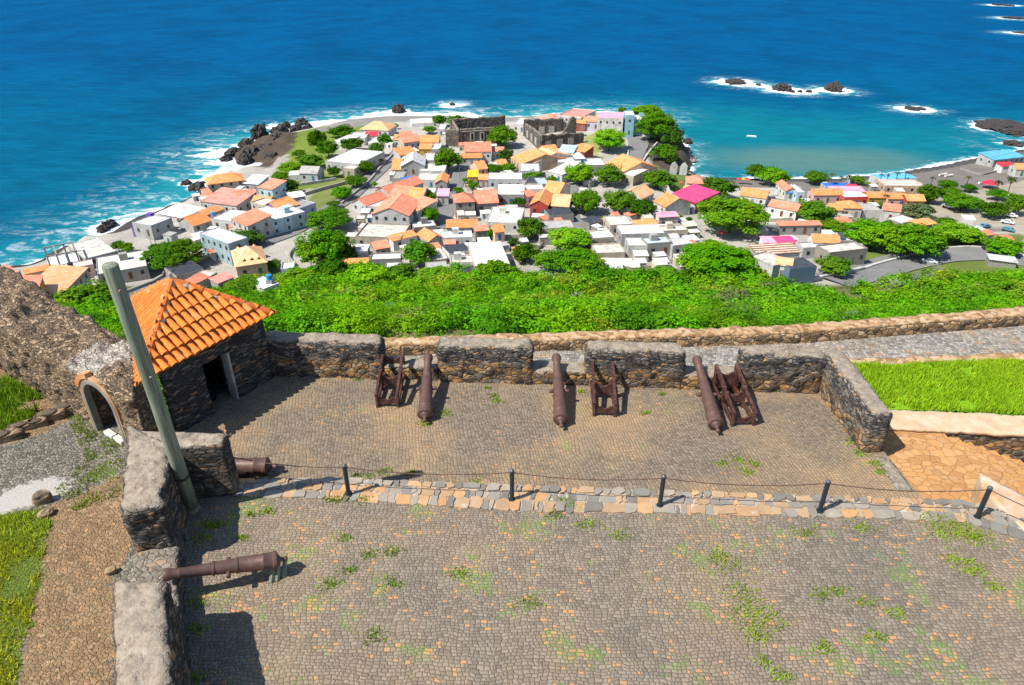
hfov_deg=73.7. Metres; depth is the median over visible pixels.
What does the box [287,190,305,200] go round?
house
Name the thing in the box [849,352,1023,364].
bed edging
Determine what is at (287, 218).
house
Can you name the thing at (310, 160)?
tree
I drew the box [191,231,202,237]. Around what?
outbuilding
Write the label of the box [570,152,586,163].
house
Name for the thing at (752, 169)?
tree
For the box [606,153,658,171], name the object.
house
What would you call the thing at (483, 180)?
house
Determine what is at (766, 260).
house
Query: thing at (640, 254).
outbuilding
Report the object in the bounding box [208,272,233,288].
house
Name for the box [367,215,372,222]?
outbuilding
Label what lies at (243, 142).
sea rock
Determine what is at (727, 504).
kerb strip
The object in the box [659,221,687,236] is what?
house
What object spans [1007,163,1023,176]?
house
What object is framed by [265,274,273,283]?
water tank
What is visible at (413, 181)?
house
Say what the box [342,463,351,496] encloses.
bollard
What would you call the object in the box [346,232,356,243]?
outbuilding
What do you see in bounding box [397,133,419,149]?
house
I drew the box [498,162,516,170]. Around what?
tree
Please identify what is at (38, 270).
house
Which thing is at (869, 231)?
tree
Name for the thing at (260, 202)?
house
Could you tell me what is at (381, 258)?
house
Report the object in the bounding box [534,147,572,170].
house
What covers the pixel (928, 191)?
tree
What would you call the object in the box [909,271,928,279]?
bare bush
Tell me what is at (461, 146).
outbuilding
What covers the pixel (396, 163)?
house
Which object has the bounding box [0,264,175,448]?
ruined rampart
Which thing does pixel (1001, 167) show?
house
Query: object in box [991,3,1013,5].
sea rock
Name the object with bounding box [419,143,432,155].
house
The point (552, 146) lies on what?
house
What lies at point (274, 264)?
tree
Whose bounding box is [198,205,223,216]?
house
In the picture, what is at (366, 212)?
outbuilding
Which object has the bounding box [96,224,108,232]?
sea rock
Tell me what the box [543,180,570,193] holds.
house
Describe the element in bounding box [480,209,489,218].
outbuilding
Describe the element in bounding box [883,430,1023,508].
path
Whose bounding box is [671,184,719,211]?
house
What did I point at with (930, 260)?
parked car
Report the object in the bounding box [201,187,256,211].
house
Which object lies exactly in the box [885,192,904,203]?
house
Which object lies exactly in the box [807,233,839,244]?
house
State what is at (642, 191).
house
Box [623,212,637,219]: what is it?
outbuilding
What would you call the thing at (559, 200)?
house
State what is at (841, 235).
solar panel
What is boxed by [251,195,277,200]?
house
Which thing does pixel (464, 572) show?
weeds
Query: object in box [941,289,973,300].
thorn bush
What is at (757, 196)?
house
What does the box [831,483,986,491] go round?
chain
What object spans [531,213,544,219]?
outbuilding
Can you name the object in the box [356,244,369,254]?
outbuilding
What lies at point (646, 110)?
tree
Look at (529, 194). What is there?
house
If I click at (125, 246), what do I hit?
tree
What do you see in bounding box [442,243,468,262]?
house
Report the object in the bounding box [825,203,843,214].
house
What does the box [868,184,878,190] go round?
outbuilding
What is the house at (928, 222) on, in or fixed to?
on the terrain at (283, 146)
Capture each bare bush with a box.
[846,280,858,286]
[887,277,908,289]
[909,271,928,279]
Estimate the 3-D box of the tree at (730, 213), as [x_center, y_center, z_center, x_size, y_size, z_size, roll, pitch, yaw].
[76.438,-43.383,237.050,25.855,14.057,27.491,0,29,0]
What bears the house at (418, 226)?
on the terrain at (283, 146)
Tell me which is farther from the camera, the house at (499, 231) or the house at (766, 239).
the house at (499, 231)
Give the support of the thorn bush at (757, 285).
on the terrain at (283, 146)
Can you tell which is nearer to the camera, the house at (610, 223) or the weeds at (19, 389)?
the weeds at (19, 389)
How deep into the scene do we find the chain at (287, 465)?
15.81 m
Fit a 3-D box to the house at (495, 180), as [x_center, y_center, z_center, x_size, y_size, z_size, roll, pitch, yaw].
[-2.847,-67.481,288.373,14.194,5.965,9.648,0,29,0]
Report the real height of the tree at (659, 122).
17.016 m
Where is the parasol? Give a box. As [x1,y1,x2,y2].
[981,180,997,187]
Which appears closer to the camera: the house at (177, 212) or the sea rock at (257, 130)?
the house at (177, 212)
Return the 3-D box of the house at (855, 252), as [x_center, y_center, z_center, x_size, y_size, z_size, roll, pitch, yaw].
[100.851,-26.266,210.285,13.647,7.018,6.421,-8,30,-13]
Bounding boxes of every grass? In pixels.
[0,505,52,684]
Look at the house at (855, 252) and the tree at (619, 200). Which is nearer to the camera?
the house at (855, 252)
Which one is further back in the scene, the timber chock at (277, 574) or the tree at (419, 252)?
the tree at (419, 252)
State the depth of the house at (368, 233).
228.07 m
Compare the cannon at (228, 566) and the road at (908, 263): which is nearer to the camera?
the cannon at (228, 566)
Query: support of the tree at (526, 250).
on the terrain at (283, 146)
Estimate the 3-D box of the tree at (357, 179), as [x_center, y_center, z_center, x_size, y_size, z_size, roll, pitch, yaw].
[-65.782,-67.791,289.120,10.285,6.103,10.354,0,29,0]
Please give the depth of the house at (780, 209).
256.08 m
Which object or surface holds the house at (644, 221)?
on the terrain at (283, 146)
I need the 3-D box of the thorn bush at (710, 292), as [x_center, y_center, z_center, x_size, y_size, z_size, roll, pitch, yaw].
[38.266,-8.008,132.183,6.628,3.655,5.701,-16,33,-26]
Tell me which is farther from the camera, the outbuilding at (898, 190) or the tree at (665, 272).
the outbuilding at (898, 190)
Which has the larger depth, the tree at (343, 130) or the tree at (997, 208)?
the tree at (343, 130)
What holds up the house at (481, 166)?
on the terrain at (283, 146)
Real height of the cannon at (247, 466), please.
0.441 m
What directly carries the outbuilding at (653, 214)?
on the terrain at (283, 146)
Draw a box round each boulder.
[32,489,52,505]
[37,507,54,518]
[105,566,115,574]
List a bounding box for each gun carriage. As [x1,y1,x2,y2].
[374,348,404,407]
[590,361,616,416]
[711,363,757,426]
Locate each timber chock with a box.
[269,569,274,582]
[275,564,280,580]
[281,561,286,576]
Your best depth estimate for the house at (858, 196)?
273.16 m
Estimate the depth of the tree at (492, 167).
307.45 m
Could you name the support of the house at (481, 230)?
on the terrain at (283, 146)
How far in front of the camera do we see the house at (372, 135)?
366.74 m
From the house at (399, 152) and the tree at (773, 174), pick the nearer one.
the tree at (773, 174)
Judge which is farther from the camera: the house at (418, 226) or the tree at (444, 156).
the tree at (444, 156)
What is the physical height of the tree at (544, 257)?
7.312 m
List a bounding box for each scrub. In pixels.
[55,262,1023,421]
[300,277,787,329]
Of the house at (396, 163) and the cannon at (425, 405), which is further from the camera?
the house at (396, 163)
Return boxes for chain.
[233,457,341,467]
[347,467,509,474]
[514,472,660,480]
[666,478,825,485]
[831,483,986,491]
[992,490,1023,506]
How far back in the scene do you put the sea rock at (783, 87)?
529.08 m
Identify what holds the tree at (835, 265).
on the terrain at (283, 146)
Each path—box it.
[405,326,1023,366]
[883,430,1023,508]
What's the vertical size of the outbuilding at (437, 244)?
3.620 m
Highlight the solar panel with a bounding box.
[838,232,846,240]
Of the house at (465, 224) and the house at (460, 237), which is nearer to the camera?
the house at (460, 237)
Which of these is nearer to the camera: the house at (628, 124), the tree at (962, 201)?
the tree at (962, 201)
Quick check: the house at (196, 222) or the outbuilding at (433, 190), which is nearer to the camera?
the house at (196, 222)
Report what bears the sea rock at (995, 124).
in the sea
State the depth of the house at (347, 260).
203.21 m
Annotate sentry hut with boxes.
[130,272,275,431]
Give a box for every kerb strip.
[226,476,971,523]
[960,499,1023,539]
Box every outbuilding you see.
[162,231,177,241]
[191,193,200,201]
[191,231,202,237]
[191,236,201,246]
[198,196,206,205]
[200,188,211,195]
[202,192,211,195]
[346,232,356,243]
[355,215,365,225]
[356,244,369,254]
[358,223,365,230]
[360,208,370,218]
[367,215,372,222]
[389,172,394,180]
[399,244,411,257]
[409,260,423,266]
[427,242,441,256]
[429,188,435,194]
[430,252,446,261]
[443,239,455,245]
[456,210,464,218]
[458,142,463,150]
[464,211,475,218]
[466,183,474,190]
[477,237,490,241]
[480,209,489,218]
[501,241,509,251]
[519,237,528,243]
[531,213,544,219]
[538,215,548,220]
[538,234,550,244]
[583,179,593,187]
[591,223,602,229]
[609,261,622,268]
[610,211,619,215]
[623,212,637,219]
[628,261,639,271]
[632,250,648,261]
[633,258,646,266]
[641,213,653,218]
[650,208,661,218]
[651,260,667,267]
[652,251,666,257]
[652,257,669,267]
[668,233,678,238]
[673,254,688,266]
[678,217,686,223]
[681,221,697,228]
[682,234,699,242]
[688,229,699,237]
[750,225,768,238]
[821,230,833,233]
[837,214,853,220]
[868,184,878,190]
[893,188,905,191]
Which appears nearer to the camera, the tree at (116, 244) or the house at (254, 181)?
the tree at (116, 244)
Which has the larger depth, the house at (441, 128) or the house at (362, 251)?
the house at (441, 128)
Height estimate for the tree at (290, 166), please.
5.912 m
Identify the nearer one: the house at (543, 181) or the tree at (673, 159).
the house at (543, 181)
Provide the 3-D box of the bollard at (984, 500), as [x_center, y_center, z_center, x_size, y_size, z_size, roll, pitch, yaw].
[10.450,3.535,15.120,0.169,0.915,0.169,0,29,0]
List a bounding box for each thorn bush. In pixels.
[404,283,424,288]
[496,283,518,290]
[591,280,614,291]
[647,311,677,328]
[692,289,720,297]
[741,282,771,293]
[811,290,829,297]
[884,302,912,310]
[929,308,952,313]
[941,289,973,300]
[974,272,1018,289]
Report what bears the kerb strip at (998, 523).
on the court paving
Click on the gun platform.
(792, 438)
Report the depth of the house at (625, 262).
208.20 m
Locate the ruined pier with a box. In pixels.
[562,115,576,132]
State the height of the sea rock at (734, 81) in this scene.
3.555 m
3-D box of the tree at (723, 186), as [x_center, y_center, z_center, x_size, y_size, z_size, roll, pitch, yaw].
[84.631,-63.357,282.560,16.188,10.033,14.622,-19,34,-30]
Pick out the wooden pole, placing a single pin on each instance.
(115, 281)
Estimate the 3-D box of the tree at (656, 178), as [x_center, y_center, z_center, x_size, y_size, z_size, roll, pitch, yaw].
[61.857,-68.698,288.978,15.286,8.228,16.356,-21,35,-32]
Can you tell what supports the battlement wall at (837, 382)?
on the gun platform
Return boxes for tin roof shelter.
[985,253,1017,268]
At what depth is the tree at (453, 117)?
398.54 m
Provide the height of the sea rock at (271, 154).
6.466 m
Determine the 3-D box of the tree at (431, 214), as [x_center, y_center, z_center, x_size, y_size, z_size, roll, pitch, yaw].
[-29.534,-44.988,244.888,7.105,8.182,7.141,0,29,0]
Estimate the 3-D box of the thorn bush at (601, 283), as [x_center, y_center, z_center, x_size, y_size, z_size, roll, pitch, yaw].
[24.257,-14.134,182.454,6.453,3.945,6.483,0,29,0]
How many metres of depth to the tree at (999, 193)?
279.10 m
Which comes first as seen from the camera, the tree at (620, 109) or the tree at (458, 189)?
the tree at (458, 189)
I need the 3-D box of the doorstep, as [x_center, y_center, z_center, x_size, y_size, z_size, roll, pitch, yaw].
[9.696,3.504,17.441,0.438,0.425,1.395,0,29,0]
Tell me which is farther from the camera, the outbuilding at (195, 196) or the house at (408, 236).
the outbuilding at (195, 196)
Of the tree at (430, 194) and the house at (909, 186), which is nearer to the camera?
the tree at (430, 194)
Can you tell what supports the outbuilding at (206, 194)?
on the terrain at (283, 146)
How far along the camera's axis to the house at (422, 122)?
401.28 m
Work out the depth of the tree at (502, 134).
348.15 m
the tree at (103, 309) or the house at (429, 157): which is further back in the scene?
the house at (429, 157)
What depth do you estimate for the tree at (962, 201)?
264.82 m
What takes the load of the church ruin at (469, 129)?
on the terrain at (283, 146)
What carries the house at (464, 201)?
on the terrain at (283, 146)
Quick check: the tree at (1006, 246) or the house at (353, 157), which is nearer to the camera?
the tree at (1006, 246)
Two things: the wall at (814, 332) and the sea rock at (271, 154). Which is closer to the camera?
the wall at (814, 332)
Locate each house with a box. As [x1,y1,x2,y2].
[22,264,49,274]
[22,275,44,289]
[41,264,91,294]
[60,259,95,275]
[67,237,116,267]
[96,250,150,284]
[131,212,167,236]
[132,214,174,239]
[157,203,204,224]
[164,260,203,279]
[178,211,211,232]
[185,272,210,288]
[193,270,216,285]
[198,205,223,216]
[199,227,248,264]
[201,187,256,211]
[204,172,244,192]
[207,249,216,259]
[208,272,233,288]
[211,209,245,229]
[231,208,274,237]
[231,244,268,276]
[235,189,256,199]
[243,174,268,193]
[246,204,307,234]
[250,197,295,210]
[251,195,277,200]
[252,276,279,292]
[257,178,287,198]
[265,195,299,207]
[281,261,295,274]
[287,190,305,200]
[288,170,299,180]
[296,199,316,217]
[298,166,324,181]
[325,149,384,173]
[333,135,360,149]
[341,257,368,268]
[342,165,361,176]
[347,132,369,145]
[351,191,387,212]
[351,246,367,257]
[355,222,410,247]
[359,121,396,135]
[365,131,378,140]
[367,200,383,214]
[368,136,394,149]
[370,252,402,265]
[371,193,417,229]
[371,239,390,252]
[375,175,423,197]
[385,262,400,267]
[387,230,417,250]
[389,184,412,197]
[391,158,402,171]
[392,134,402,147]
[392,146,416,157]
[392,171,406,182]
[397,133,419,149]
[399,131,411,134]
[400,151,425,176]
[408,187,430,198]
[410,118,433,126]
[411,217,435,232]
[414,196,437,221]
[417,227,443,244]
[418,173,439,187]
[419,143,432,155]
[419,163,446,172]
[420,135,440,142]
[425,153,435,162]
[425,260,447,268]
[431,143,441,152]
[435,172,449,192]
[437,124,446,136]
[437,188,449,203]
[440,227,472,246]
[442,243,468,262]
[446,219,477,236]
[450,251,472,265]
[451,265,473,274]
[452,192,475,217]
[460,153,482,164]
[464,141,491,161]
[467,170,478,181]
[468,241,509,269]
[471,160,487,173]
[472,189,498,214]
[473,224,488,240]
[478,174,487,188]
[486,206,523,232]
[488,173,521,188]
[488,224,505,241]
[491,146,503,159]
[493,159,507,172]
[497,184,523,207]
[510,148,566,171]
[513,118,529,133]
[519,189,534,206]
[520,163,539,180]
[524,184,543,193]
[525,176,538,183]
[529,189,552,217]
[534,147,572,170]
[534,177,547,187]
[537,144,557,149]
[539,113,557,118]
[539,220,573,239]
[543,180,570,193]
[544,208,573,222]
[548,160,580,181]
[551,193,571,209]
[557,157,580,166]
[558,108,595,129]
[558,144,577,153]
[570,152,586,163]
[575,116,586,130]
[575,143,594,157]
[579,216,602,230]
[584,158,605,173]
[585,115,597,130]
[586,229,614,248]
[591,243,624,258]
[597,112,623,132]
[600,258,632,270]
[603,215,632,236]
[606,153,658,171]
[616,224,664,246]
[621,168,647,185]
[623,110,634,137]
[624,237,646,257]
[626,184,654,203]
[631,218,657,224]
[633,113,647,134]
[641,233,671,257]
[653,192,690,215]
[655,211,679,223]
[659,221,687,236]
[669,237,691,257]
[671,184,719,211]
[685,175,703,185]
[740,187,769,206]
[749,242,801,257]
[751,251,782,278]
[759,236,776,243]
[767,199,800,220]
[773,235,796,244]
[774,180,795,200]
[774,256,793,277]
[775,220,821,234]
[783,257,816,284]
[789,184,804,201]
[795,241,822,258]
[806,188,844,203]
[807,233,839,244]
[812,241,867,265]
[820,183,848,187]
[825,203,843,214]
[827,186,865,192]
[834,216,851,230]
[835,200,862,219]
[839,191,867,202]
[858,203,880,218]
[864,191,886,206]
[868,173,917,183]
[875,179,922,193]
[879,202,901,221]
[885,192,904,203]
[886,215,913,225]
[902,194,925,203]
[908,218,935,228]
[958,225,985,240]
[959,214,975,224]
[975,229,996,243]
[976,149,1023,166]
[993,235,1014,241]
[994,162,1012,172]
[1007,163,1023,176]
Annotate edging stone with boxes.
[0,428,25,443]
[7,419,36,430]
[27,417,48,428]
[33,408,68,421]
[52,401,73,414]
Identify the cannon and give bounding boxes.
[163,550,287,581]
[234,457,277,474]
[416,353,436,421]
[548,353,568,427]
[692,355,723,432]
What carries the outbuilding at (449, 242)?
on the terrain at (283, 146)
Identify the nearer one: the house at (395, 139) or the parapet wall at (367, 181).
the parapet wall at (367, 181)
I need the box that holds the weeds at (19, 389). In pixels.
[0,372,42,429]
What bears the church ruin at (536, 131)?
on the terrain at (283, 146)
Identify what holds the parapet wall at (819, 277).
on the terrain at (283, 146)
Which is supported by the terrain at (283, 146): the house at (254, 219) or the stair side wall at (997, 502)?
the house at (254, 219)
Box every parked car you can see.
[922,257,937,263]
[942,203,953,208]
[979,223,991,227]
[1000,219,1014,224]
[1001,226,1015,231]
[1005,213,1017,217]
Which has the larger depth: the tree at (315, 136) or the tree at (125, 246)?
the tree at (315, 136)
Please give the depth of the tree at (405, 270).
196.72 m
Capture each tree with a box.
[54,278,111,309]
[93,307,115,315]
[110,240,122,251]
[118,242,134,251]
[138,237,205,268]
[223,273,258,291]
[233,228,265,243]
[267,258,280,271]
[271,171,288,178]
[276,161,302,172]
[277,266,320,284]
[285,179,298,191]
[291,149,306,155]
[293,228,354,265]
[296,154,324,165]
[305,259,346,277]
[306,130,326,149]
[306,205,353,228]
[317,140,339,156]
[325,124,356,136]
[326,166,341,174]
[326,200,339,206]
[330,186,351,198]
[336,243,357,259]
[337,258,397,286]
[340,137,363,148]
[344,174,367,186]
[358,160,374,171]
[368,142,383,150]
[376,133,391,143]
[384,262,415,277]
[400,239,439,264]
[421,126,436,131]
[422,206,438,220]
[423,265,449,278]
[426,191,436,198]
[432,115,446,123]
[433,147,464,169]
[447,115,467,122]
[453,187,464,192]
[465,180,478,187]
[478,259,515,277]
[486,124,517,146]
[486,227,492,236]
[487,163,499,172]
[498,148,513,159]
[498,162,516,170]
[507,237,519,245]
[510,197,525,204]
[511,242,541,260]
[516,217,544,239]
[522,170,542,177]
[531,248,565,270]
[546,175,557,180]
[547,226,591,249]
[551,246,606,272]
[563,163,594,183]
[570,188,603,213]
[593,128,626,150]
[593,162,625,185]
[602,189,636,212]
[613,268,637,282]
[617,106,626,111]
[628,198,657,216]
[630,104,663,115]
[635,109,678,139]
[641,169,678,186]
[648,143,678,160]
[648,265,679,281]
[661,126,684,144]
[666,156,680,162]
[675,239,759,279]
[696,195,771,234]
[700,176,740,196]
[729,265,763,279]
[745,163,764,179]
[754,165,793,185]
[792,198,837,219]
[803,170,830,183]
[814,254,854,275]
[818,218,847,231]
[842,217,898,247]
[849,175,864,183]
[880,221,949,256]
[901,200,936,218]
[916,184,944,203]
[932,219,986,242]
[935,216,957,223]
[937,179,958,188]
[940,186,965,197]
[941,192,985,209]
[959,183,978,190]
[977,200,1010,217]
[979,235,1023,256]
[985,188,1011,199]
[993,180,1003,188]
[1005,193,1023,212]
[1007,176,1018,190]
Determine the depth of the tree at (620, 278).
187.69 m
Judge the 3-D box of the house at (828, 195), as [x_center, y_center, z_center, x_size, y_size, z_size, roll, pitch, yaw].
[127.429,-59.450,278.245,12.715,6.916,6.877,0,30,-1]
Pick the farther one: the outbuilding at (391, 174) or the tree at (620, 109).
the tree at (620, 109)
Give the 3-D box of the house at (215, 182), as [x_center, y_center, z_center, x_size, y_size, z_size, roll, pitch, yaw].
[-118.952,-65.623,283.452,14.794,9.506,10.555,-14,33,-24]
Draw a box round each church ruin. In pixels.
[445,115,505,147]
[523,118,583,147]
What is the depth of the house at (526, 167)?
302.28 m
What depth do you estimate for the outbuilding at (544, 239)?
227.35 m
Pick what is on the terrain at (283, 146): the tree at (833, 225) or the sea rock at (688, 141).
the tree at (833, 225)
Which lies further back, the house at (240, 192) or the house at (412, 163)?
the house at (412, 163)
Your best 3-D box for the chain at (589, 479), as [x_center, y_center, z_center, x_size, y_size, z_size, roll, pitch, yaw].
[1.695,3.042,15.385,3.400,0.150,0.024,2,30,3]
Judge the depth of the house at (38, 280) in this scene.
162.53 m
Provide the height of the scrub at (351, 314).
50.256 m
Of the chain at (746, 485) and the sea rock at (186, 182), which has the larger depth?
the sea rock at (186, 182)
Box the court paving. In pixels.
[183,496,1023,684]
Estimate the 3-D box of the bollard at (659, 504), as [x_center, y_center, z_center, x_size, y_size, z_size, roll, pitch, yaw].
[3.391,3.350,15.448,0.169,0.915,0.169,0,29,0]
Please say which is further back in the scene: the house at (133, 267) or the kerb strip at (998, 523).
the house at (133, 267)
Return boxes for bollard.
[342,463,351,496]
[508,469,514,501]
[656,474,665,507]
[816,479,830,513]
[973,486,992,518]
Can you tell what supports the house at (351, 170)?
on the terrain at (283, 146)
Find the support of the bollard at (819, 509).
on the kerb strip at (727, 504)
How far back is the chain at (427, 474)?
15.57 m
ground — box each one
[0,370,169,684]
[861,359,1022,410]
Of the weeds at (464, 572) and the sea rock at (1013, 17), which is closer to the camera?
the weeds at (464, 572)
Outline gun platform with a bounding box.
[185,375,923,499]
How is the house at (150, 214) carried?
on the terrain at (283, 146)
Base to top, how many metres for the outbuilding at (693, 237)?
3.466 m
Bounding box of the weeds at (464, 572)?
[188,378,1007,684]
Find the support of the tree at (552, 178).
on the terrain at (283, 146)
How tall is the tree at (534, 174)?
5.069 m
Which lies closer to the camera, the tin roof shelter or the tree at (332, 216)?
the tin roof shelter
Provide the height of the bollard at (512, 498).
0.915 m
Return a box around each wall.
[112,426,239,684]
[127,237,263,291]
[265,330,892,452]
[288,244,300,265]
[299,177,335,185]
[303,171,368,194]
[340,153,393,203]
[383,306,1023,355]
[506,234,528,238]
[643,142,657,160]
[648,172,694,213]
[770,216,792,221]
[813,245,1023,281]
[889,409,1023,462]
[960,168,996,174]
[970,472,1023,530]
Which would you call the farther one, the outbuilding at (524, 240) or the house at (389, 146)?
the house at (389, 146)
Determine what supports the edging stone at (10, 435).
on the ground at (68, 640)
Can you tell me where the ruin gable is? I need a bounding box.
[669,162,687,174]
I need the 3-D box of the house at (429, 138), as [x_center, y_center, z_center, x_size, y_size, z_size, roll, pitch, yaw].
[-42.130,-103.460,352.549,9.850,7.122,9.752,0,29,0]
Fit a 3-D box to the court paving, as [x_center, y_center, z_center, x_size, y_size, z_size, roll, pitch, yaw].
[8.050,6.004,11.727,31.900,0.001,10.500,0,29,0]
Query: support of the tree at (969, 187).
on the terrain at (283, 146)
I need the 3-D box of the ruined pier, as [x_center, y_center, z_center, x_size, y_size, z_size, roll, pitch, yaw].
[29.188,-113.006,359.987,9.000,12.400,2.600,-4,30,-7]
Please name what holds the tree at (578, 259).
on the terrain at (283, 146)
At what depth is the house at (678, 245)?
216.20 m
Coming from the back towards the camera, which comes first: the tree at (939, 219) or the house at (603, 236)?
the tree at (939, 219)
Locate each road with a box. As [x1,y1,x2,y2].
[128,150,393,295]
[434,162,467,228]
[565,180,580,193]
[571,207,588,249]
[626,135,648,159]
[815,246,1023,285]
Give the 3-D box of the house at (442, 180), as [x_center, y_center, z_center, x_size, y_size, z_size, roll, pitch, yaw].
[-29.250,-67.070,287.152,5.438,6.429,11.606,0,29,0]
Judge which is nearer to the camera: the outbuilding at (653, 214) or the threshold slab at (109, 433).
the threshold slab at (109, 433)
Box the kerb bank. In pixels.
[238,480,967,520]
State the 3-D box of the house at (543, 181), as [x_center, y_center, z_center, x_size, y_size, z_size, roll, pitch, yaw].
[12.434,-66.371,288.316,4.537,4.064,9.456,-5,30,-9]
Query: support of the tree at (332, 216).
on the terrain at (283, 146)
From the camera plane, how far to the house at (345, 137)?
355.01 m
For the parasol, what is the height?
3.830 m
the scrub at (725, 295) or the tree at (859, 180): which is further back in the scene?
the tree at (859, 180)
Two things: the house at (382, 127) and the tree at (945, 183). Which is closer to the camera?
the tree at (945, 183)
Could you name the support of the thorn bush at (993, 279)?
on the terrain at (283, 146)
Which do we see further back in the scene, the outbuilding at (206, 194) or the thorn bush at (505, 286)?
the outbuilding at (206, 194)
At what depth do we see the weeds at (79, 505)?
17.55 m
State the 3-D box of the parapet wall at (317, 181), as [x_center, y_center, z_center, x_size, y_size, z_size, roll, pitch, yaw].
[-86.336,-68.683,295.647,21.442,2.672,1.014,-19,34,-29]
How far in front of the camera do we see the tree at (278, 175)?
296.65 m
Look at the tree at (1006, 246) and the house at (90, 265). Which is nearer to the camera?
the house at (90, 265)
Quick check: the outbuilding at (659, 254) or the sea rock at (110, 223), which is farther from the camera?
the sea rock at (110, 223)
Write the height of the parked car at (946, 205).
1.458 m
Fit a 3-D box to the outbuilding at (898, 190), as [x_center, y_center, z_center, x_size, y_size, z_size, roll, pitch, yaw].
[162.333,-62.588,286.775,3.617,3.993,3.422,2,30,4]
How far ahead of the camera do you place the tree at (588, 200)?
253.07 m
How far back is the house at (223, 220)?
240.10 m
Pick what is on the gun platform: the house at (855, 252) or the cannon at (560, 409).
the cannon at (560, 409)
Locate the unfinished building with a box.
[43,242,80,265]
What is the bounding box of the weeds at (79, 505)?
[54,414,123,509]
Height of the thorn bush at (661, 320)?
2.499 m
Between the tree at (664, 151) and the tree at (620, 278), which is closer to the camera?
the tree at (620, 278)
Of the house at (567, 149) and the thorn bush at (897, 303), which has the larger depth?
the house at (567, 149)
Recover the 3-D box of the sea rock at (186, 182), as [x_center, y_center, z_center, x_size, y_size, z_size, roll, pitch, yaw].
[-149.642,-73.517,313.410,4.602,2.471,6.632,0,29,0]
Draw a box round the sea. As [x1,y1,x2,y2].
[0,0,1023,265]
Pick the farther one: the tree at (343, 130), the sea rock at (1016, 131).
the sea rock at (1016, 131)
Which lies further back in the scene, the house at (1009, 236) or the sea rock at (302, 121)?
the sea rock at (302, 121)
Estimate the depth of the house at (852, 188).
286.52 m
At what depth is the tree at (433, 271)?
197.40 m
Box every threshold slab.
[103,429,116,438]
[113,434,123,444]
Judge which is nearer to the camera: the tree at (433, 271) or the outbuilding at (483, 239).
the tree at (433, 271)
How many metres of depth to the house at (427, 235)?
223.21 m
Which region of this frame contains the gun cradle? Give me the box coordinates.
[237,471,248,477]
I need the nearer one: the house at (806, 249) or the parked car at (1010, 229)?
the house at (806, 249)
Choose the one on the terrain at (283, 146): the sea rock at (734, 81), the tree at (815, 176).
the tree at (815, 176)
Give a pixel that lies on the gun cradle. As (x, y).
(242, 474)
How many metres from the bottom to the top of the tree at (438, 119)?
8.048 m
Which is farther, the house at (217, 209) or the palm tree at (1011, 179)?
the palm tree at (1011, 179)
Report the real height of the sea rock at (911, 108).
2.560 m
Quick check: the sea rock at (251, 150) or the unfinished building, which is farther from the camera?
the sea rock at (251, 150)
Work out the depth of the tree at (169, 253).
203.68 m
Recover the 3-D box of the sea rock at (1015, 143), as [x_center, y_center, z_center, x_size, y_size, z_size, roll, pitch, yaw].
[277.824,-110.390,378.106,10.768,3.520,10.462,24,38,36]
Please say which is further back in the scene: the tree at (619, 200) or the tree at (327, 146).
the tree at (327, 146)
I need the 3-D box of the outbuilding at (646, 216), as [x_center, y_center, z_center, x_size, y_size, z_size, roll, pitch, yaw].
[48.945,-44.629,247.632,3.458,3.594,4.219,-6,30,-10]
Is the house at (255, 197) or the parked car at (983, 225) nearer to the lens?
the parked car at (983, 225)
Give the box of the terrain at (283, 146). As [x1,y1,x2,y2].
[11,110,1023,414]
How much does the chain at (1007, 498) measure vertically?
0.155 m
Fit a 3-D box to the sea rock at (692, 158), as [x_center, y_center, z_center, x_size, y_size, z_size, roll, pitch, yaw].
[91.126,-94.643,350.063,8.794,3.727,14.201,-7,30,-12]
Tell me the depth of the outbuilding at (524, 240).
223.65 m
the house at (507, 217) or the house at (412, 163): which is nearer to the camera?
the house at (507, 217)
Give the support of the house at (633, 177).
on the terrain at (283, 146)
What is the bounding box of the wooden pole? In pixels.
[101,261,200,513]
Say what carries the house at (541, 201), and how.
on the terrain at (283, 146)
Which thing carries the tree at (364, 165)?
on the terrain at (283, 146)
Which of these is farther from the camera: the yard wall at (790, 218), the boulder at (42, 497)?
the yard wall at (790, 218)
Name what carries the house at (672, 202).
on the terrain at (283, 146)
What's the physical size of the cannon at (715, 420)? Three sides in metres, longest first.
2.910 x 0.600 x 0.441 m
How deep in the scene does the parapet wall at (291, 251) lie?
218.83 m
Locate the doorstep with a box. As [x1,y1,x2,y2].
[875,457,912,491]
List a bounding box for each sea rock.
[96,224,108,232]
[101,219,117,228]
[180,179,191,185]
[188,181,204,190]
[219,154,232,161]
[224,147,242,157]
[236,152,252,165]
[237,138,253,146]
[239,146,258,155]
[250,122,268,139]
[264,151,277,159]
[269,124,289,132]
[270,132,281,139]
[282,121,290,127]
[289,124,302,131]
[294,117,308,125]
[302,123,312,129]
[391,104,405,113]
[683,138,692,143]
[687,153,697,162]
[725,78,745,84]
[771,83,791,91]
[823,81,843,92]
[904,106,919,110]
[974,118,1023,130]
[975,123,993,129]
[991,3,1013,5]
[997,127,1023,136]
[1001,16,1023,19]
[1002,140,1023,146]

